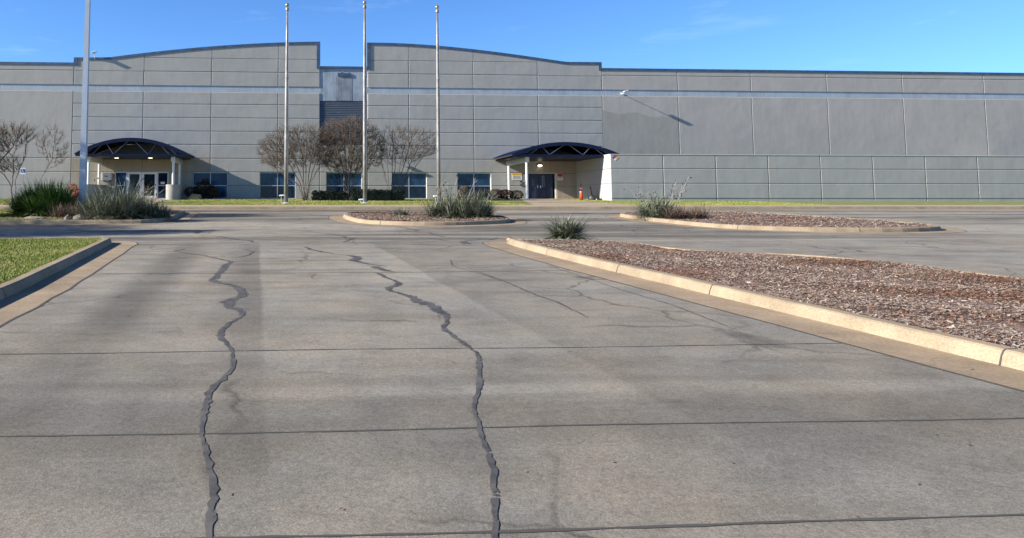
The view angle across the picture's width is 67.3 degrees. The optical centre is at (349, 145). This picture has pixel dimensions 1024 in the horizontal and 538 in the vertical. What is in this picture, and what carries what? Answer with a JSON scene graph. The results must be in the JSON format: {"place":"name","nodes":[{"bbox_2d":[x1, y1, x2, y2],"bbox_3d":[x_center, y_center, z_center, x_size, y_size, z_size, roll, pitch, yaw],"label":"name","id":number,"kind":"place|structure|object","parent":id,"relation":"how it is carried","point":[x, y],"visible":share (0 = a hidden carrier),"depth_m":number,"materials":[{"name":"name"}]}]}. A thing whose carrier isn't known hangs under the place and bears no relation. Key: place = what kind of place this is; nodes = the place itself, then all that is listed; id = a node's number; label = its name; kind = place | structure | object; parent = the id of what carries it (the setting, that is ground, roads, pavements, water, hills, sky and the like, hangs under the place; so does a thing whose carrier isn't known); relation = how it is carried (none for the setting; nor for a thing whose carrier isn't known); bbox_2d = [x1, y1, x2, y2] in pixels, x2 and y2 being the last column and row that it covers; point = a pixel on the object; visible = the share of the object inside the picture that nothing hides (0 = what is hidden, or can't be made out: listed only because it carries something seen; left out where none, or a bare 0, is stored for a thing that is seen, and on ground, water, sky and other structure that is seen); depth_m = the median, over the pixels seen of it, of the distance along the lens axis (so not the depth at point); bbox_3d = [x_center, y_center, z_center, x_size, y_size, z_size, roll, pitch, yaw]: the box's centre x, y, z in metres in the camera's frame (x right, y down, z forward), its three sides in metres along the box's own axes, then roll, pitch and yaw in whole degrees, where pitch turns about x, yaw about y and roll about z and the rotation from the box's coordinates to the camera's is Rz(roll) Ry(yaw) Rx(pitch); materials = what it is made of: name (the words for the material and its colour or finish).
{"place":"outdoors","nodes":[
{"label":"outdoors","id":0,"kind":"place"},
{"bbox_2d":[0,237,102,283],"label":"lawn grass","id":1,"kind":"structure","parent":0,"point":[40,253],"depth_m":15.70,"materials":[{"name":"green plant"}]},
{"bbox_2d":[116,199,632,204],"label":"entrance path","id":2,"kind":"structure","parent":0,"point":[550,202],"depth_m":52.25,"materials":[{"name":"grey concrete"}]},
{"bbox_2d":[580,185,583,199],"bbox_3d":[18.690,3.725,60.076,0.351,1.330,0.351,-2,-5,19],"label":"traffic delineator","id":3,"kind":"object","parent":2,"relation":"on","point":[581,195],"visible":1,"depth_m":59.97,"materials":[{"name":"orange plastic"}]},
{"bbox_2d":[588,187,595,199],"bbox_3d":[19.376,3.829,59.508,0.580,1.070,0.580,0,-5,-4],"label":"ash receptacle","id":4,"kind":"object","parent":2,"relation":"on","point":[591,197],"visible":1,"depth_m":59.32,"materials":[{"name":"grey plastic"}]},
{"bbox_2d":[0,209,1023,537],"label":"parking lot road","id":5,"kind":"structure","parent":0,"point":[542,401],"depth_m":5.62,"materials":[{"name":"concrete"}]},
{"bbox_2d":[0,237,137,326],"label":"lawn island","id":6,"kind":"structure","parent":5,"relation":"on","point":[25,293],"depth_m":12.34,"materials":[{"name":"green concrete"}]},
{"bbox_2d":[0,210,198,224],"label":"planted island","id":7,"kind":"structure","parent":5,"relation":"on","point":[182,215],"depth_m":28.18,"materials":[{"name":"beige concrete"}]},
{"bbox_2d":[0,209,13,216],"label":"island turf","id":8,"kind":"structure","parent":7,"relation":"on","point":[2,211],"depth_m":34.52,"materials":[{"name":"green plant"}]},
{"bbox_2d":[0,120,42,203],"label":"bare tree","id":9,"kind":"object","parent":8,"relation":"on","point":[26,135],"visible":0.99,"depth_m":37.30,"materials":[{"name":"brown plant"}]},
{"bbox_2d":[0,218,57,219],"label":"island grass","id":10,"kind":"structure","parent":7,"relation":"on","point":[27,219],"depth_m":28.45,"materials":[{"name":"green plant"}]},
{"bbox_2d":[25,216,46,219],"bbox_3d":[-12.163,2.846,28.863,0.938,0.213,0.411,0,-5,-4],"label":"edging stone","id":11,"kind":"object","parent":7,"relation":"on","point":[33,217],"visible":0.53,"depth_m":28.73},
{"bbox_2d":[0,175,93,216],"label":"palm shrub","id":12,"kind":"object","parent":7,"relation":"on","point":[39,200],"visible":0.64,"depth_m":31.51,"materials":[{"name":"green plant"}]},
{"bbox_2d":[42,201,88,217],"bbox_3d":[-11.275,2.584,30.613,2.939,0.758,2.101,0,-5,-4],"label":"dry shrub","id":13,"kind":"object","parent":7,"relation":"on","point":[60,212],"visible":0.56,"depth_m":30.43,"materials":[{"name":"brown plant"}]},
{"bbox_2d":[64,214,71,219],"bbox_3d":[-10.926,2.818,28.946,0.261,0.281,0.474,0,-5,-4],"label":"edging stone","id":14,"kind":"object","parent":7,"relation":"on","point":[67,217],"visible":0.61,"depth_m":28.82,"materials":[{"name":"beige stone"}]},
{"bbox_2d":[72,214,86,219],"bbox_3d":[-10.482,2.816,28.973,0.473,0.291,0.500,-4,-6,42],"label":"edging stone","id":15,"kind":"object","parent":7,"relation":"on","point":[79,216],"visible":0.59,"depth_m":28.84,"materials":[{"name":"grey stone"}]},
{"bbox_2d":[76,0,90,208],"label":"light pole","id":16,"kind":"object","parent":7,"relation":"on","point":[84,139],"visible":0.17,"depth_m":32.98,"materials":[{"name":"grey metal"}]},
{"bbox_2d":[1,209,179,218],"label":"bed mulch","id":17,"kind":"object","parent":7,"relation":"on","point":[54,217],"visible":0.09,"depth_m":30.14,"materials":[{"name":"brown wood"}]},
{"bbox_2d":[69,176,172,223],"bbox_3d":[-9.236,2.644,29.986,5.161,2.920,4.902,0,-5,-4],"label":"red yucca","id":18,"kind":"object","parent":7,"relation":"on","point":[108,206],"visible":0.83,"depth_m":29.31,"materials":[{"name":"grey plant"}]},
{"bbox_2d":[152,202,189,219],"bbox_3d":[-7.797,2.780,30.513,1.967,1.236,2.292,-4,-6,40],"label":"red yucca","id":19,"kind":"object","parent":7,"relation":"on","point":[165,212],"visible":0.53,"depth_m":30.51,"materials":[{"name":"grey plant"}]},
{"bbox_2d":[328,211,526,226],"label":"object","id":20,"kind":"object","parent":5,"relation":"on","point":[345,218],"visible":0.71,"depth_m":28.05,"materials":[{"name":"beige concrete"}]},
{"bbox_2d":[390,206,412,214],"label":"red yucca","id":21,"kind":"object","parent":20,"relation":"on","point":[402,212],"visible":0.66,"depth_m":32.69,"materials":[{"name":"grey plant"}]},
{"bbox_2d":[347,211,504,220],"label":"island mulch","id":22,"kind":"object","parent":20,"relation":"on","point":[388,216],"visible":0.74,"depth_m":30.40,"materials":[{"name":"brown wood"}]},
{"bbox_2d":[417,175,502,218],"bbox_3d":[4.591,2.574,31.130,4.496,2.708,3.676,0,-5,-4],"label":"red yucca","id":23,"kind":"object","parent":20,"relation":"on","point":[457,207],"visible":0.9,"depth_m":30.77,"materials":[{"name":"grey plant"}]},
{"bbox_2d":[53,216,970,517],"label":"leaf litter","id":24,"kind":"object","parent":5,"relation":"on","point":[525,470],"visible":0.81,"depth_m":5.80,"materials":[{"name":"brown plant"}]},
{"bbox_2d":[482,238,1023,391],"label":"mulch island","id":25,"kind":"structure","parent":5,"relation":"on","point":[993,362],"depth_m":9.13,"materials":[{"name":"brown wood"}]},
{"bbox_2d":[534,211,597,239],"bbox_3d":[5.828,2.395,19.894,2.200,1.248,2.431,-3,-5,31],"label":"red yucca","id":26,"kind":"object","parent":25,"relation":"on","point":[567,230],"visible":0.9,"depth_m":19.62,"materials":[{"name":"grey plant"}]},
{"bbox_2d":[519,239,1023,348],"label":"mulch chips","id":27,"kind":"object","parent":25,"relation":"on","point":[754,262],"visible":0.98,"depth_m":11.14,"materials":[{"name":"brown wood"}]},
{"bbox_2d":[605,211,966,233],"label":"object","id":28,"kind":"structure","parent":5,"relation":"on","point":[867,229],"depth_m":26.00,"materials":[{"name":"concrete"}]},
{"bbox_2d":[623,177,691,220],"bbox_3d":[13.199,2.592,31.873,3.076,2.545,3.718,-4,-6,43],"label":"red yucca","id":29,"kind":"object","parent":28,"relation":"on","point":[649,209],"visible":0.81,"depth_m":31.66,"materials":[{"name":"grey plant"}]},
{"bbox_2d":[658,202,716,217],"bbox_3d":[13.981,2.646,30.713,3.317,0.725,2.024,0,-5,-4],"label":"dry shrub","id":30,"kind":"object","parent":28,"relation":"on","point":[675,213],"visible":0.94,"depth_m":30.57,"materials":[{"name":"brown plant"}]},
{"bbox_2d":[624,210,928,227],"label":"mulch","id":31,"kind":"object","parent":28,"relation":"on","point":[759,222],"visible":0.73,"depth_m":28.75,"materials":[{"name":"brown wood"}]},
{"bbox_2d":[0,205,1023,209],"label":"sidewalk","id":32,"kind":"structure","parent":0,"point":[287,207],"depth_m":44.58,"materials":[{"name":"beige concrete"}]},
{"bbox_2d":[0,0,1023,72],"label":"sky","id":33,"kind":"structure","parent":0,"point":[825,35],"materials":[{"name":"blue"}]},
{"bbox_2d":[0,198,1023,204],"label":"front lawn","id":34,"kind":"structure","parent":0,"point":[520,201],"depth_m":53.82,"materials":[{"name":"plant"}]},
{"bbox_2d":[20,168,25,190],"bbox_3d":[-19.814,2.490,45.179,0.300,2.258,0.064,0,-5,-4],"label":"parking sign","id":35,"kind":"object","parent":34,"relation":"on","point":[22,171],"visible":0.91,"depth_m":45.23,"materials":[{"name":"white metal"}]},
{"bbox_2d":[33,120,68,184],"bbox_3d":[-19.729,1.252,49.488,2.627,5.851,1.846,0,-5,-4],"label":"bare tree","id":36,"kind":"object","parent":34,"relation":"on","point":[55,147],"visible":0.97,"depth_m":49.51,"materials":[{"name":"brown plant"}]},
{"bbox_2d":[68,184,78,197],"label":"red shrub","id":37,"kind":"object","parent":34,"relation":"on","point":[76,190],"visible":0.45,"depth_m":55.61,"materials":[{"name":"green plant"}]},
{"bbox_2d":[86,184,106,199],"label":"concrete plinth","id":38,"kind":"structure","parent":34,"relation":"on","point":[103,187],"depth_m":58.03,"materials":[{"name":"grey concrete"}]},
{"bbox_2d":[166,184,186,199],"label":"concrete plinth","id":39,"kind":"structure","parent":34,"relation":"on","point":[174,191],"depth_m":58.18,"materials":[{"name":"white concrete"}]},
{"bbox_2d":[187,194,201,199],"bbox_3d":[-12.244,4.087,58.812,1.123,0.546,0.829,0,-5,-4],"label":"boulder","id":40,"kind":"object","parent":34,"relation":"on","point":[195,196],"visible":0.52,"depth_m":58.56,"materials":[{"name":"grey stone"}]},
{"bbox_2d":[184,178,218,197],"bbox_3d":[-11.842,3.498,59.902,2.884,1.763,1.299,0,-5,-4],"label":"leafy shrub","id":41,"kind":"object","parent":34,"relation":"on","point":[209,190],"visible":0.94,"depth_m":59.67,"materials":[{"name":"green plant"}]},
{"bbox_2d":[283,3,288,202],"bbox_3d":[-4.194,-2.883,49.916,0.600,13.510,0.600,0,-5,-4],"label":"flagpole","id":42,"kind":"object","parent":34,"relation":"on","point":[286,118],"visible":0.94,"depth_m":49.77,"materials":[{"name":"metal"}]},
{"bbox_2d":[255,121,336,200],"bbox_3d":[-3.950,1.335,56.411,6.619,6.586,3.530,0,-5,-4],"label":"bare tree","id":43,"kind":"object","parent":34,"relation":"on","point":[296,147],"visible":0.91,"depth_m":56.21,"materials":[{"name":"brown plant"}]},
{"bbox_2d":[311,190,345,200],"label":"clipped hedge","id":44,"kind":"object","parent":34,"relation":"on","point":[321,195],"visible":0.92,"depth_m":56.16,"materials":[{"name":"green plant"}]},
{"bbox_2d":[314,114,388,200],"bbox_3d":[0.110,0.972,56.713,5.902,6.739,4.135,0,-5,-4],"label":"bare tree","id":45,"kind":"object","parent":34,"relation":"on","point":[344,138],"visible":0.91,"depth_m":56.46,"materials":[{"name":"brown plant"}]},
{"bbox_2d":[362,1,367,202],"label":"flagpole","id":46,"kind":"object","parent":34,"relation":"on","point":[364,122],"visible":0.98,"depth_m":50.09,"materials":[{"name":"metal"}]},
{"bbox_2d":[350,189,405,200],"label":"clipped hedge","id":47,"kind":"object","parent":34,"relation":"on","point":[384,195],"visible":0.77,"depth_m":55.78,"materials":[{"name":"green plant"}]},
{"bbox_2d":[376,122,436,190],"bbox_3d":[4.510,1.319,56.916,4.872,6.554,3.229,2,-5,-22],"label":"bare tree","id":48,"kind":"object","parent":34,"relation":"on","point":[423,147],"visible":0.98,"depth_m":56.85,"materials":[{"name":"brown plant"}]},
{"bbox_2d":[435,5,440,202],"bbox_3d":[6.026,-2.849,50.554,0.600,13.542,0.600,0,-5,-4],"label":"flagpole","id":49,"kind":"object","parent":34,"relation":"on","point":[438,113],"visible":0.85,"depth_m":50.43,"materials":[{"name":"metal"}]},
{"bbox_2d":[458,186,468,197],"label":"russet shrub","id":50,"kind":"object","parent":34,"relation":"on","point":[465,188],"visible":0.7,"depth_m":60.77,"materials":[{"name":"brown plant"}]},
{"bbox_2d":[471,187,496,199],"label":"grass tuft","id":51,"kind":"object","parent":34,"relation":"on","point":[487,194],"visible":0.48,"depth_m":60.09,"materials":[{"name":"green plant"}]},
{"bbox_2d":[490,189,508,198],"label":"shrub","id":52,"kind":"object","parent":34,"relation":"on","point":[498,193],"visible":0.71,"depth_m":60.95,"materials":[{"name":"green plant"}]},
{"bbox_2d":[500,189,523,199],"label":"shrub","id":53,"kind":"object","parent":34,"relation":"on","point":[511,195],"visible":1,"depth_m":60.82,"materials":[{"name":"green plant"}]},
{"bbox_2d":[576,154,1023,200],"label":"screen wall","id":54,"kind":"structure","parent":34,"relation":"on","point":[732,177],"depth_m":58.12,"materials":[{"name":"paint"}]},
{"bbox_2d":[489,206,710,206],"bbox_3d":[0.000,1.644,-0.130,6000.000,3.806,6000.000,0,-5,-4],"label":"ground","id":55,"kind":"structure","parent":0,"point":[589,206],"depth_m":49.62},
{"bbox_2d":[0,42,1023,198],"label":"warehouse building","id":56,"kind":"structure","parent":55,"relation":"on","point":[217,112],"depth_m":64.10,"materials":[{"name":"paint"}]},
{"bbox_2d":[101,173,111,181],"bbox_3d":[-20.073,2.638,61.706,0.807,0.715,0.285,0,-5,-4],"label":"wall cabinet","id":57,"kind":"object","parent":56,"relation":"attached to","point":[106,176],"depth_m":61.58,"materials":[{"name":"grey metal"}]},
{"bbox_2d":[74,138,193,184],"bbox_3d":[-17.198,1.394,60.394,8.690,3.646,4.544,0,-5,-4],"label":"entrance canopy","id":58,"kind":"object","parent":56,"relation":"attached to","point":[93,151],"visible":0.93,"depth_m":58.43,"materials":[{"name":"metal"}]},
{"bbox_2d":[127,172,140,197],"bbox_3d":[-17.884,3.337,62.020,1.111,2.176,0.070,0,-5,-4],"label":"door","id":59,"kind":"structure","parent":56,"relation":"in","point":[133,177],"depth_m":62.03,"materials":[{"name":"white paint"}]},
{"bbox_2d":[142,172,156,197],"bbox_3d":[-16.658,3.343,62.096,1.185,2.176,0.070,0,-5,-4],"label":"door","id":60,"kind":"structure","parent":56,"relation":"in","point":[150,178],"depth_m":62.09,"materials":[{"name":"white paint"}]},
{"bbox_2d":[193,172,227,198],"bbox_3d":[-11.667,3.364,62.533,2.903,2.219,0.080,0,-5,-4],"label":"window","id":61,"kind":"structure","parent":56,"relation":"in","point":[219,180],"depth_m":62.56,"materials":[{"name":"glass"}]},
{"bbox_2d":[260,172,295,198],"bbox_3d":[-6.027,3.419,62.772,3.084,2.290,0.300,0,-5,-4],"label":"window","id":62,"kind":"structure","parent":56,"relation":"in","point":[271,183],"depth_m":62.87,"materials":[{"name":"glass"}]},
{"bbox_2d":[326,172,361,198],"bbox_3d":[-0.454,3.420,63.232,3.057,2.219,0.080,0,-5,-4],"label":"window","id":63,"kind":"structure","parent":56,"relation":"in","point":[333,184],"depth_m":63.22,"materials":[{"name":"glass"}]},
{"bbox_2d":[392,173,426,198],"bbox_3d":[5.108,3.474,63.466,3.076,2.290,0.300,0,-5,-4],"label":"window","id":64,"kind":"structure","parent":56,"relation":"in","point":[415,187],"depth_m":63.58,"materials":[{"name":"glass"}]},
{"bbox_2d":[457,173,490,198],"bbox_3d":[10.686,3.501,63.813,3.009,2.290,0.300,0,-5,-4],"label":"window","id":65,"kind":"structure","parent":56,"relation":"in","point":[483,180],"depth_m":63.94,"materials":[{"name":"glass"}]},
{"bbox_2d":[512,173,521,179],"bbox_3d":[14.403,2.688,63.995,0.864,0.575,0.022,0,-5,-4],"label":"notice sign","id":66,"kind":"object","parent":56,"relation":"attached to","point":[516,176],"visible":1,"depth_m":63.99,"materials":[{"name":"white paint"}]},
{"bbox_2d":[528,174,538,198],"bbox_3d":[15.805,3.513,64.100,1.059,2.151,0.126,0,-5,-4],"label":"door","id":67,"kind":"structure","parent":56,"relation":"in","point":[533,179],"depth_m":64.11,"materials":[{"name":"grey paint"}]},
{"bbox_2d":[539,174,552,198],"bbox_3d":[16.938,3.519,64.171,1.189,2.151,0.126,0,-5,-4],"label":"door","id":68,"kind":"structure","parent":56,"relation":"in","point":[545,180],"depth_m":64.17,"materials":[{"name":"grey paint"}]},
{"bbox_2d":[493,142,618,199],"bbox_3d":[16.824,2.242,61.155,8.688,4.563,6.047,0,-5,-4],"label":"entrance canopy","id":69,"kind":"object","parent":56,"relation":"attached to","point":[583,151],"visible":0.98,"depth_m":58.89,"materials":[{"name":"metal"}]},
{"bbox_2d":[557,174,562,179],"bbox_3d":[18.170,2.735,64.227,0.461,0.552,0.022,0,-5,-4],"label":"warning sign","id":70,"kind":"object","parent":56,"relation":"attached to","point":[559,176],"visible":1,"depth_m":64.22,"materials":[{"name":"white paint"}]}
]}

